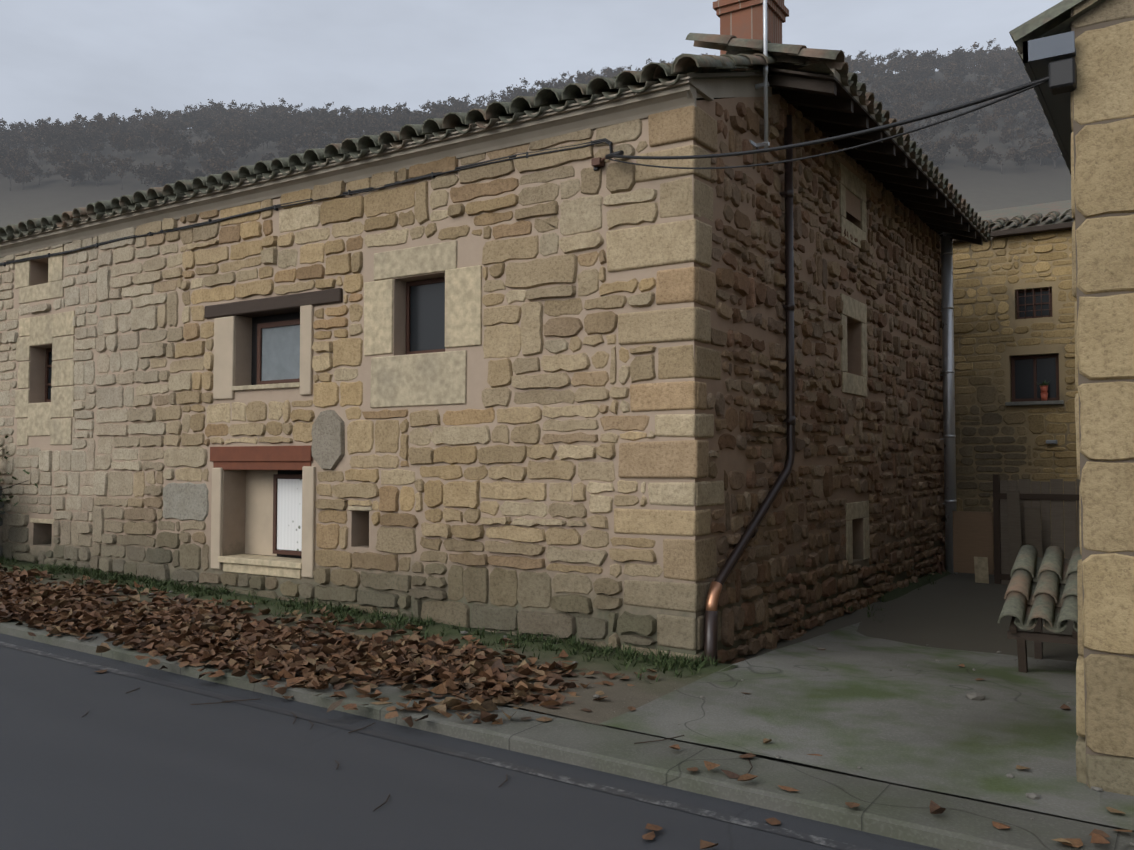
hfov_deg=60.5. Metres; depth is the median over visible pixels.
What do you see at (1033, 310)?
window grille
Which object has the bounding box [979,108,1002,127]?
tree
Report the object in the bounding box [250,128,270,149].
tree
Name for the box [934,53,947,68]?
tree
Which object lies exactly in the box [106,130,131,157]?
tree
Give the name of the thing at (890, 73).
tree
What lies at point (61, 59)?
sky
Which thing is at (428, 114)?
tree
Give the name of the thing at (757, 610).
stone wall
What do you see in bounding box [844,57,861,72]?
tree
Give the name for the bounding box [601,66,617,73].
tree
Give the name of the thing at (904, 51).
tree
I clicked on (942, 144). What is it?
tree
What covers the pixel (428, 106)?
tree
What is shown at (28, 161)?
tree
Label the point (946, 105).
tree
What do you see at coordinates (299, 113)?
tree
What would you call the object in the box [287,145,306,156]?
tree
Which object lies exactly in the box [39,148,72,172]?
tree
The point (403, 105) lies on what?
tree
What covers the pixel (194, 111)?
tree
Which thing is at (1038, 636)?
timber tile rack
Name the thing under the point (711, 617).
downpipe
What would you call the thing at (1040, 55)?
building soffit
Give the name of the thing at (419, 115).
tree
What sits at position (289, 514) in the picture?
curtain
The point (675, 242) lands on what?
quoin stones
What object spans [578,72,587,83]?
tree
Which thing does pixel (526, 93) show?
tree
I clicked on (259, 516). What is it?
render panel
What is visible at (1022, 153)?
tree
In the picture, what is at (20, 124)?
tree
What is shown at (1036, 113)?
tree
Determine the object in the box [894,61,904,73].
tree
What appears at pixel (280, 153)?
tree
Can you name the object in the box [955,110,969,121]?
tree
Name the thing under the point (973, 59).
tree
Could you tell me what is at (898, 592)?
alley earth
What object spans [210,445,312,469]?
corten lintel
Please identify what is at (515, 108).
old eave tiles
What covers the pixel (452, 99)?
tree
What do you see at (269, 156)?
tree
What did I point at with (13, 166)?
tree
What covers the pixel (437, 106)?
tree
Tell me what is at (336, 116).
tree
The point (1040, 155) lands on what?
tree
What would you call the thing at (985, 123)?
tree
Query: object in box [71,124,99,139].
tree
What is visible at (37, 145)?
tree
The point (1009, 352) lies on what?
building wall
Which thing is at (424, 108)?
tree
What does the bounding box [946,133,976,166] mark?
tree
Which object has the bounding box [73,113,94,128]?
tree
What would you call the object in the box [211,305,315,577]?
render jambs
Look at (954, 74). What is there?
tree
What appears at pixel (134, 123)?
tree
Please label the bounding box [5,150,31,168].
tree
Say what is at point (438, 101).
tree
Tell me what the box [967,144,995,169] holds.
tree
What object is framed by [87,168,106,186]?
tree
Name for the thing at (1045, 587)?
rack tiles
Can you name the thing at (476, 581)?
stone wall
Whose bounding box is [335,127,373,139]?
tree
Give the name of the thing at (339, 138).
tree
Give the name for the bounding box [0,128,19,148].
tree
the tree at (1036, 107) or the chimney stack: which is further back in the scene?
the tree at (1036, 107)
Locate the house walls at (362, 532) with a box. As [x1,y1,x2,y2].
[0,94,944,663]
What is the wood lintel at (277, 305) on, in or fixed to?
attached to the house walls at (362, 532)
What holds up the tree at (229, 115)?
on the terrain
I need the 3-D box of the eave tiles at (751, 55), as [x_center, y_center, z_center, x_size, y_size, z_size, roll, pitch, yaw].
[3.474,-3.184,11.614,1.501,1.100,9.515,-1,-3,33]
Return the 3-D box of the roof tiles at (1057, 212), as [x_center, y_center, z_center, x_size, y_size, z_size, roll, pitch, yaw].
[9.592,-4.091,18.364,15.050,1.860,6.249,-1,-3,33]
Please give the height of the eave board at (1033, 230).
0.080 m
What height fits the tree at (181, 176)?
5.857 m
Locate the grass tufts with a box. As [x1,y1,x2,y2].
[0,555,954,682]
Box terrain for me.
[0,69,1133,831]
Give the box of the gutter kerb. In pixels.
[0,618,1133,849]
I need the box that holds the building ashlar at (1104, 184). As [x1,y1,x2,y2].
[1070,0,1133,795]
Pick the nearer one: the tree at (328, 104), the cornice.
the cornice
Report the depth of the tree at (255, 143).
308.34 m
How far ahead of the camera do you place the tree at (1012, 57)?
400.78 m
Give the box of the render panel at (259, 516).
[245,470,277,555]
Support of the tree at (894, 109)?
on the terrain
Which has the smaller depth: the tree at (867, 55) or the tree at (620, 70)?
the tree at (620, 70)
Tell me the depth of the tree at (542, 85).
380.42 m
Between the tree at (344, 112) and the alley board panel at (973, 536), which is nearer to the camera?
the alley board panel at (973, 536)
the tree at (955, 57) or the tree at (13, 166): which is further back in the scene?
the tree at (955, 57)
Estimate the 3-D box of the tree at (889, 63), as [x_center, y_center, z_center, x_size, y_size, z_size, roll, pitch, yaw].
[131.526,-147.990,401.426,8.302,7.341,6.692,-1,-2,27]
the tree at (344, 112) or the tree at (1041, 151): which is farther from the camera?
the tree at (344, 112)
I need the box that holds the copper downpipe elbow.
[705,581,721,610]
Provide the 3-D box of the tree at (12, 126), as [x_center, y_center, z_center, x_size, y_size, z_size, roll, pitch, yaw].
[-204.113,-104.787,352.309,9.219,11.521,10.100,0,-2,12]
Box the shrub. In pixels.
[0,436,37,519]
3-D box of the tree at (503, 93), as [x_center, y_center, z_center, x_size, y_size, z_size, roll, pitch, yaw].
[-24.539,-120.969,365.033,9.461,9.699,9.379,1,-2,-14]
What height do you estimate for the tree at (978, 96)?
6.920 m
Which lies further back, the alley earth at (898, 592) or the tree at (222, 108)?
the tree at (222, 108)
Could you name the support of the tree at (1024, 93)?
on the terrain
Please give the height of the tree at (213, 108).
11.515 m
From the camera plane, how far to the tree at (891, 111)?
311.47 m
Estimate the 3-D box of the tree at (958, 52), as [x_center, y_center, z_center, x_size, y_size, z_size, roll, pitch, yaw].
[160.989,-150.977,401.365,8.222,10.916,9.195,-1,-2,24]
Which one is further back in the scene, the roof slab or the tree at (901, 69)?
the tree at (901, 69)
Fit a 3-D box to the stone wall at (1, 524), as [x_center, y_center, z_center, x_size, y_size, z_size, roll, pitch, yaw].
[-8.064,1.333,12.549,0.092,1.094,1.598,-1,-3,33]
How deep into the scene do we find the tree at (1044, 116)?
293.64 m
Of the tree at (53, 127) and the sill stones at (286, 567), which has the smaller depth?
the sill stones at (286, 567)
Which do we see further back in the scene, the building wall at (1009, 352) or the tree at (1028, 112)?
the tree at (1028, 112)
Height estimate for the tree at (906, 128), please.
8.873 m
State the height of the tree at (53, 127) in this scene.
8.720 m
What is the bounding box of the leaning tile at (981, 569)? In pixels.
[974,557,988,583]
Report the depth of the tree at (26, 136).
324.04 m
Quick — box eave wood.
[757,66,987,244]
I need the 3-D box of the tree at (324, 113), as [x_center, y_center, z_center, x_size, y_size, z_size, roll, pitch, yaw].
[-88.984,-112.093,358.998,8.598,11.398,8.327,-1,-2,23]
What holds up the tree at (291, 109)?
on the terrain
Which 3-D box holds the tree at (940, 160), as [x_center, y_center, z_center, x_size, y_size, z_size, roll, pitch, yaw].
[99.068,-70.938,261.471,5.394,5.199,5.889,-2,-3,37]
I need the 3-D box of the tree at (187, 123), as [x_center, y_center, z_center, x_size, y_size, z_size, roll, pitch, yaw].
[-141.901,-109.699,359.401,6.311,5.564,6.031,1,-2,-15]
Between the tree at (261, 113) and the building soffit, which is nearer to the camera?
the building soffit
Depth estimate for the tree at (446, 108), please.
341.27 m
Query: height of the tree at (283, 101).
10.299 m
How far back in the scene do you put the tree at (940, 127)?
288.63 m
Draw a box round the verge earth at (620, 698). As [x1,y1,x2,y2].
[0,558,737,725]
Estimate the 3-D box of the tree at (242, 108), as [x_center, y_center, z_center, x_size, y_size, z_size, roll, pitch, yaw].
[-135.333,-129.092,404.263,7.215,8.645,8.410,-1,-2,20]
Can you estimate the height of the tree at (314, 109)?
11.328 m
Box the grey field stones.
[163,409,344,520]
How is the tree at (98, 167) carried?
on the terrain
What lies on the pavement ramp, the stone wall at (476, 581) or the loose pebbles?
the loose pebbles
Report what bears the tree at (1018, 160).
on the terrain
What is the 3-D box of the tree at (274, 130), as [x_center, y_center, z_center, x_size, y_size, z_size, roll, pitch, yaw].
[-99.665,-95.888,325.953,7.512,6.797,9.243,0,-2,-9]
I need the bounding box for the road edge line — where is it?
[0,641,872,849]
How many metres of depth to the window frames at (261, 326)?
10.63 m
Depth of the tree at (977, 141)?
272.72 m
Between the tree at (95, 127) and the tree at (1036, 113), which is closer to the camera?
the tree at (1036, 113)
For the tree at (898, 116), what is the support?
on the terrain
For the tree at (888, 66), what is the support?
on the terrain
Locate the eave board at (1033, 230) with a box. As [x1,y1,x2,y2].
[940,222,1072,242]
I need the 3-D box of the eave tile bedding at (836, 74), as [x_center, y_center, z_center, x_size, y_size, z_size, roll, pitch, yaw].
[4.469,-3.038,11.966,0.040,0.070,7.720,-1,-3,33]
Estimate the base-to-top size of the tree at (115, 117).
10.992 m
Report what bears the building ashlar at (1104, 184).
on the terrain
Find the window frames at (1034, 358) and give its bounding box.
[1011,288,1059,401]
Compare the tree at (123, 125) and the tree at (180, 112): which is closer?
the tree at (123, 125)
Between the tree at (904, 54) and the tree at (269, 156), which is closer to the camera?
the tree at (269, 156)
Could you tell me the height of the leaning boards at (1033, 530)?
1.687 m
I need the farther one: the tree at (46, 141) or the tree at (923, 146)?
the tree at (46, 141)
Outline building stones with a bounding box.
[941,230,1077,557]
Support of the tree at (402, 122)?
on the terrain
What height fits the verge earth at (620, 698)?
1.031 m
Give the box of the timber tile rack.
[1007,616,1077,672]
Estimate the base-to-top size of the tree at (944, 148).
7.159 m
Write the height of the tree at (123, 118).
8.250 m
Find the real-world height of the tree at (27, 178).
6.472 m
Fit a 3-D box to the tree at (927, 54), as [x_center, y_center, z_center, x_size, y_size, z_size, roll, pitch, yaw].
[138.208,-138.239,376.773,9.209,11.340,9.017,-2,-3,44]
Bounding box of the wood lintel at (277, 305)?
[205,288,342,318]
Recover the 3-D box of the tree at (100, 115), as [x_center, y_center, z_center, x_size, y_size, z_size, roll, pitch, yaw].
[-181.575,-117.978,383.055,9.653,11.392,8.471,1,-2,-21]
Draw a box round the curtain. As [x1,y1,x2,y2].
[277,479,301,550]
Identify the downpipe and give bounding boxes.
[703,115,795,661]
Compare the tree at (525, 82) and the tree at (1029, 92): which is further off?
the tree at (525, 82)
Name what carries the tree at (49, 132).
on the terrain
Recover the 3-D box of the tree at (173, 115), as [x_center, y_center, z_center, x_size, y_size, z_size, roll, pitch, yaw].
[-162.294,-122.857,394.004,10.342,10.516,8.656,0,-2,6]
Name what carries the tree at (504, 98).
on the terrain
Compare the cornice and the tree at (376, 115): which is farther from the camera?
the tree at (376, 115)
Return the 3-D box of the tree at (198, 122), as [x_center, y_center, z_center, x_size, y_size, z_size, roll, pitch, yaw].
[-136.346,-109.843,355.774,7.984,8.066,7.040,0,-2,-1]
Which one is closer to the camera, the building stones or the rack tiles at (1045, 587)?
the rack tiles at (1045, 587)
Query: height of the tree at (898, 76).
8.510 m
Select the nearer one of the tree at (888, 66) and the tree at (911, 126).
the tree at (911, 126)
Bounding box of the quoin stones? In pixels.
[606,105,723,660]
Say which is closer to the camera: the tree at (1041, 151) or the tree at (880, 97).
the tree at (1041, 151)
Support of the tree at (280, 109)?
on the terrain
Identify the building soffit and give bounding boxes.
[1023,31,1075,172]
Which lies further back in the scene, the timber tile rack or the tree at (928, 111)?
the tree at (928, 111)
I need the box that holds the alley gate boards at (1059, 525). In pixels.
[1000,479,1079,584]
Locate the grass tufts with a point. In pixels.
(402, 620)
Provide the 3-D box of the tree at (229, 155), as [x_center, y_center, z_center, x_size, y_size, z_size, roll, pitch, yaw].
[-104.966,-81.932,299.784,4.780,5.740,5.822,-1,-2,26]
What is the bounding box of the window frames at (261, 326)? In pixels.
[45,277,444,555]
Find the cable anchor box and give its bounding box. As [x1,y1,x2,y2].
[1048,58,1076,94]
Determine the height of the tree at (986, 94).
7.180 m
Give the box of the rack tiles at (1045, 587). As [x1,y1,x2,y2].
[998,544,1081,632]
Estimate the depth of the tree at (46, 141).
313.00 m
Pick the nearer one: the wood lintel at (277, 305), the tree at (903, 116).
the wood lintel at (277, 305)
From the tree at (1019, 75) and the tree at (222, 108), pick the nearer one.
the tree at (1019, 75)
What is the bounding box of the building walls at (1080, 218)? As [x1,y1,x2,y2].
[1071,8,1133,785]
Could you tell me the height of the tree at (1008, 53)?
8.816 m
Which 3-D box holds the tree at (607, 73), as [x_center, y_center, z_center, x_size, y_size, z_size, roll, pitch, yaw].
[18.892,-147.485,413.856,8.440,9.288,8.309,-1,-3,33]
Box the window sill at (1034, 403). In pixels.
[1005,400,1063,405]
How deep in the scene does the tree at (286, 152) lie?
288.68 m
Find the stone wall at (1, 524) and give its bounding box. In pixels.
[0,486,4,556]
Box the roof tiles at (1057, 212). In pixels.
[977,200,1073,230]
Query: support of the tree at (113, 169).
on the terrain
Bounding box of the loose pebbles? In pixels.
[33,566,1133,845]
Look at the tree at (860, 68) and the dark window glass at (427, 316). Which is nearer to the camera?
the dark window glass at (427, 316)
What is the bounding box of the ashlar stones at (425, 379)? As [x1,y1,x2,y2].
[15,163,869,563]
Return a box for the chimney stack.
[713,0,788,98]
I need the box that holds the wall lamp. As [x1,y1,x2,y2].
[1046,440,1057,443]
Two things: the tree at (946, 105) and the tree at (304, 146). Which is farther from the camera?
the tree at (304, 146)
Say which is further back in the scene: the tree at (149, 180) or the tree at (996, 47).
the tree at (996, 47)
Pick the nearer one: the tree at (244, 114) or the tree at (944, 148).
the tree at (944, 148)
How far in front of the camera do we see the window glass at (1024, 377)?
16.18 m
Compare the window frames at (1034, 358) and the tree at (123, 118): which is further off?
the tree at (123, 118)
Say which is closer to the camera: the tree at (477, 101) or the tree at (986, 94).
the tree at (986, 94)
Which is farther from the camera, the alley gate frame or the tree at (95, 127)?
the tree at (95, 127)
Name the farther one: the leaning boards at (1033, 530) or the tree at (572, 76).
the tree at (572, 76)
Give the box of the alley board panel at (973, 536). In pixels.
[953,511,993,574]
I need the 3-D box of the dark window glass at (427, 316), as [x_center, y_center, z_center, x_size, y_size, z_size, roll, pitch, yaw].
[-2.055,-0.585,10.947,10.445,4.220,3.018,0,-2,8]
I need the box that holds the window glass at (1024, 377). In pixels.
[1015,291,1055,398]
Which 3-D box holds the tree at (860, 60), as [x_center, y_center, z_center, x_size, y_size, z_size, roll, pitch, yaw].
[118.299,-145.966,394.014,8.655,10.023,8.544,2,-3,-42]
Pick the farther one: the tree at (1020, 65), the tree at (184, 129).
the tree at (1020, 65)
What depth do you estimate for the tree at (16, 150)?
301.36 m
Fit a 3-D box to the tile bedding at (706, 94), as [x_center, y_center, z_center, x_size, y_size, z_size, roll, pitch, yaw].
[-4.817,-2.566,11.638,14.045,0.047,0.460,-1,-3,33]
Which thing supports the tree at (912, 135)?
on the terrain
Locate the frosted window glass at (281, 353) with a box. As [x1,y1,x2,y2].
[261,325,299,380]
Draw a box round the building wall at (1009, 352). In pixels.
[942,229,1077,551]
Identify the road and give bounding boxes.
[0,633,941,849]
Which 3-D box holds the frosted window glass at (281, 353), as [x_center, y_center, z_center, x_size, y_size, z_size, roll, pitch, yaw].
[-3.060,-0.786,10.581,0.780,0.585,0.001,-1,-3,33]
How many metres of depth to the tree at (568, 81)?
378.17 m
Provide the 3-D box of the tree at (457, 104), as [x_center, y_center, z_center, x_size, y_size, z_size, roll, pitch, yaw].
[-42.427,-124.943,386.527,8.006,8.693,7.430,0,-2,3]
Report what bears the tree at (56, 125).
on the terrain
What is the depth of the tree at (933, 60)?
373.82 m
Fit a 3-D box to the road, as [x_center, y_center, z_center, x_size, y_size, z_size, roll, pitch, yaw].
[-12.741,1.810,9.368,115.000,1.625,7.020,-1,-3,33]
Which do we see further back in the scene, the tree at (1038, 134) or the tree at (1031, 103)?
the tree at (1031, 103)
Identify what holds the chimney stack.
on the roof slab
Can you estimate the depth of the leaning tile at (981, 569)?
13.79 m
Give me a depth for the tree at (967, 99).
321.22 m
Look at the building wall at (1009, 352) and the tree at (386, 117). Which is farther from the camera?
the tree at (386, 117)
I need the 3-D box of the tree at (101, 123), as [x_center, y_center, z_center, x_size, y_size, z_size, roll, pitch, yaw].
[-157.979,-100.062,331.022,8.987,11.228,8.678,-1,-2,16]
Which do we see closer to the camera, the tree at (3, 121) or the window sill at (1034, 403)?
the window sill at (1034, 403)
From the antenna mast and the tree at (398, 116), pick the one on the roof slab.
the antenna mast
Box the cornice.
[0,84,695,257]
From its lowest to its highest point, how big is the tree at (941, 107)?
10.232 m
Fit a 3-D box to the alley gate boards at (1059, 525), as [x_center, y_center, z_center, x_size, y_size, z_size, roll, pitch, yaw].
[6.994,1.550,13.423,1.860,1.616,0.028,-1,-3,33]
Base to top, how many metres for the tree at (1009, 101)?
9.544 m
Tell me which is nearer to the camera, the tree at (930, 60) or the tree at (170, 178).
the tree at (170, 178)
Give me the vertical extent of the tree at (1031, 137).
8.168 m
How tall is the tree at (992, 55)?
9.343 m
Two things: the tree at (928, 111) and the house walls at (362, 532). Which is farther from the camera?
the tree at (928, 111)
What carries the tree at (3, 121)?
on the terrain
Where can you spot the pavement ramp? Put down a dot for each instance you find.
(846, 701)
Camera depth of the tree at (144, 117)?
374.91 m
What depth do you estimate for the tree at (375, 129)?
322.05 m
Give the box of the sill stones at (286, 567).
[218,382,301,578]
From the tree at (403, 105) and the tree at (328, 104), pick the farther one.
the tree at (328, 104)
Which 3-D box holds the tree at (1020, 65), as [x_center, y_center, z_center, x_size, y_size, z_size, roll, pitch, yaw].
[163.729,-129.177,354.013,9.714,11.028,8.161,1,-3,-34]
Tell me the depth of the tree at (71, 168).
279.75 m
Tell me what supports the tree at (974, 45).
on the terrain
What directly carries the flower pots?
on the window sill at (1034, 403)
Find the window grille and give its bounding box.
[1017,287,1051,318]
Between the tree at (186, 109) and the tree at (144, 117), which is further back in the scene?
the tree at (186, 109)
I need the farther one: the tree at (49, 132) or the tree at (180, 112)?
the tree at (180, 112)
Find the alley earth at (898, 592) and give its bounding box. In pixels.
[878,567,951,602]
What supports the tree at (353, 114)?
on the terrain
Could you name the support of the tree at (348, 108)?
on the terrain
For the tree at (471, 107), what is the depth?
343.59 m
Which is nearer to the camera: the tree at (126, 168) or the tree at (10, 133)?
the tree at (126, 168)
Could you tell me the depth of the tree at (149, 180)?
264.09 m
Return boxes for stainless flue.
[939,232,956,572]
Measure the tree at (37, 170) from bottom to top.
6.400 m
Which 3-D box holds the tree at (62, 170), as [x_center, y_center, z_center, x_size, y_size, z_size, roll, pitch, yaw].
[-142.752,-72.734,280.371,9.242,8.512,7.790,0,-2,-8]
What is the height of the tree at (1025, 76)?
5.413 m
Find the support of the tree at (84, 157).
on the terrain
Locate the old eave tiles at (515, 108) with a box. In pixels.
[0,53,748,241]
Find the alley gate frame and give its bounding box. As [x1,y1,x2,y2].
[993,474,1078,583]
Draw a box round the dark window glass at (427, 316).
[48,282,444,550]
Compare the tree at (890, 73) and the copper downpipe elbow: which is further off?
the tree at (890, 73)
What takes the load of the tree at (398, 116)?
on the terrain
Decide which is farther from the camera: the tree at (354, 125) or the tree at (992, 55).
the tree at (992, 55)
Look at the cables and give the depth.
7.17 m
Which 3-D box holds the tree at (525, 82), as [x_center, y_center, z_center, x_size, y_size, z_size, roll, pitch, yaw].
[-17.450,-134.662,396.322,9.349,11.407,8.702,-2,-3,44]
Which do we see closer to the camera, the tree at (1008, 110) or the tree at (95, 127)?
the tree at (1008, 110)
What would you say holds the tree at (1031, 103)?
on the terrain
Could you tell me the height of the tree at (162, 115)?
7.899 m
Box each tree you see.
[0,117,16,130]
[0,120,22,132]
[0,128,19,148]
[0,153,29,190]
[2,145,24,160]
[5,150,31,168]
[9,121,34,134]
[11,169,34,189]
[16,134,43,159]
[18,150,36,168]
[20,127,36,149]
[26,162,55,184]
[29,122,53,150]
[30,134,56,151]
[37,124,63,148]
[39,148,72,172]
[47,125,68,140]
[51,118,81,128]
[52,119,84,138]
[54,155,87,186]
[60,160,90,185]
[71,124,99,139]
[72,125,99,151]
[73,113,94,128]
[76,151,100,179]
[86,118,116,146]
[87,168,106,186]
[91,114,120,142]
[92,155,114,184]
[93,112,111,123]
[100,156,130,189]
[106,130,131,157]
[107,116,133,129]
[116,157,133,177]
[122,115,142,128]
[128,161,156,189]
[130,115,143,129]
[135,108,154,121]
[151,106,180,119]
[153,111,173,122]
[155,166,182,186]
[162,127,191,162]
[169,168,192,180]
[172,105,191,120]
[172,122,196,139]
[174,110,184,122]
[178,121,191,132]
[180,114,194,127]
[181,111,202,135]
[190,105,204,117]
[198,99,219,114]
[202,101,224,115]
[217,100,238,114]
[221,148,235,158]
[223,109,242,119]
[232,103,246,111]
[232,110,256,119]
[242,130,261,158]
[249,108,260,116]
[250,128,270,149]
[258,104,275,118]
[259,128,278,148]
[259,152,282,160]
[271,98,290,111]
[273,106,290,118]
[276,150,288,157]
[277,103,301,114]
[283,149,302,155]
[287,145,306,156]
[294,110,312,124]
[302,137,312,148]
[304,106,326,119]
[313,109,337,120]
[324,102,337,113]
[331,113,347,135]
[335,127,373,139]
[336,132,353,142]
[339,114,361,135]
[340,105,352,125]
[342,106,371,121]
[349,111,362,123]
[368,123,386,134]
[369,104,390,120]
[379,106,400,122]
[393,103,410,118]
[394,112,421,122]
[398,107,420,127]
[405,113,425,122]
[417,111,429,120]
[419,105,434,114]
[423,108,439,117]
[424,100,447,111]
[424,102,446,112]
[431,104,452,114]
[439,103,451,113]
[448,96,466,107]
[452,101,468,112]
[456,103,478,112]
[461,94,486,108]
[488,88,514,101]
[501,96,511,100]
[513,87,534,95]
[515,77,535,95]
[533,80,554,88]
[552,71,573,88]
[556,75,573,85]
[574,69,594,83]
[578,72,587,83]
[585,75,596,81]
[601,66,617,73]
[603,69,618,76]
[604,67,625,77]
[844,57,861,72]
[849,50,866,72]
[854,62,866,75]
[857,72,862,81]
[859,53,874,63]
[861,57,881,74]
[862,77,872,91]
[867,89,887,105]
[874,55,889,69]
[874,64,894,78]
[875,56,895,70]
[882,69,904,86]
[884,107,901,115]
[885,50,908,62]
[886,50,916,70]
[889,109,899,117]
[890,69,911,81]
[892,110,907,119]
[893,49,917,63]
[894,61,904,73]
[894,115,914,130]
[900,113,923,122]
[900,123,912,133]
[906,107,935,125]
[909,48,937,77]
[910,126,919,137]
[911,50,936,80]
[915,57,942,78]
[916,142,932,153]
[917,132,950,164]
[917,142,931,152]
[926,151,945,166]
[928,115,946,140]
[929,140,952,162]
[930,103,953,126]
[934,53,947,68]
[935,95,964,130]
[943,56,968,76]
[945,52,966,63]
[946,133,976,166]
[947,46,967,62]
[953,94,972,110]
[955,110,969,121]
[956,42,980,63]
[960,132,978,147]
[964,48,987,63]
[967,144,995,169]
[970,94,997,113]
[971,87,990,108]
[976,115,1000,144]
[978,38,1000,53]
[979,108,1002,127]
[981,95,1019,122]
[988,52,1006,61]
[990,148,1020,173]
[993,94,1027,121]
[994,92,1022,118]
[996,48,1014,63]
[1001,55,1023,74]
[1004,68,1025,81]
[1005,54,1017,58]
[1007,139,1026,165]
[1011,149,1035,171]
[1013,75,1030,85]
[1016,72,1028,78]
[1019,131,1048,161]
[1020,94,1036,118]
[1021,117,1047,140]
[1022,88,1032,99]
[1023,103,1041,122]
[1026,89,1037,103]
[1029,108,1044,122]
[1029,129,1054,164]
[1030,139,1056,166]
[1032,99,1040,109]
[1034,140,1061,168]
[1036,144,1060,168]
[1037,111,1047,128]
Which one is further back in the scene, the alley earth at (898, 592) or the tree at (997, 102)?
the tree at (997, 102)
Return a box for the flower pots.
[1040,385,1047,400]
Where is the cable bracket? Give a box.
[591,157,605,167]
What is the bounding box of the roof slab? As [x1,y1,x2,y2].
[33,61,908,232]
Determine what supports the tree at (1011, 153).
on the terrain
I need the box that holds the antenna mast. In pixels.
[750,0,769,148]
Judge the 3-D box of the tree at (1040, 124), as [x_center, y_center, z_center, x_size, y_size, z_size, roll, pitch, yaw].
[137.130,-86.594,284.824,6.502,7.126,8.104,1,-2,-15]
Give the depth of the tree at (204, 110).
393.79 m
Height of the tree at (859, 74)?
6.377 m
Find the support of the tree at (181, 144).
on the terrain
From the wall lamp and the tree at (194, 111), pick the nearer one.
the wall lamp
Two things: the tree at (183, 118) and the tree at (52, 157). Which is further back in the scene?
the tree at (183, 118)
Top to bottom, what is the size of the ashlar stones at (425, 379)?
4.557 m
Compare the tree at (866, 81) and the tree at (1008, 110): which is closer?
the tree at (1008, 110)
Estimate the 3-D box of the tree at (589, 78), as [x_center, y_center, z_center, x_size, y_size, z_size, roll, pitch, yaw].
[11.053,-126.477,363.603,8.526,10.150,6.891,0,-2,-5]
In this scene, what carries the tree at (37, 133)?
on the terrain
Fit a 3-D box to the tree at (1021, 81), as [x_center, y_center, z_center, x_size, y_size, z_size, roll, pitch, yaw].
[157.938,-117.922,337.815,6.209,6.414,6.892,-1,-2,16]
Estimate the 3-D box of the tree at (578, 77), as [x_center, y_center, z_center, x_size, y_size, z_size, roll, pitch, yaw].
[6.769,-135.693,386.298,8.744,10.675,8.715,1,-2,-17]
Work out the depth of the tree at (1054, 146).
264.21 m
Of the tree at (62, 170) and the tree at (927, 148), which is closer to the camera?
the tree at (927, 148)
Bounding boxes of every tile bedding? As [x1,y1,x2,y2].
[0,76,713,243]
[830,69,986,238]
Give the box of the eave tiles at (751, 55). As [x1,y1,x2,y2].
[653,33,992,240]
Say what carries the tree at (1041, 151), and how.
on the terrain
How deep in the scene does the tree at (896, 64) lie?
386.32 m
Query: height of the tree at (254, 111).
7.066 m
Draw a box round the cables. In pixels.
[0,76,1048,265]
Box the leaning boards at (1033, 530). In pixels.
[1007,490,1042,576]
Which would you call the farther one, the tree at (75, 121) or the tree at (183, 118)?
the tree at (183, 118)
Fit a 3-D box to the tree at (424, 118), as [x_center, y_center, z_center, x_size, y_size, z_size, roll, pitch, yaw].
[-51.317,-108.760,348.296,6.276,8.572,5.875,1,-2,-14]
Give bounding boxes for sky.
[0,0,1062,129]
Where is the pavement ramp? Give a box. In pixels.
[600,622,1133,830]

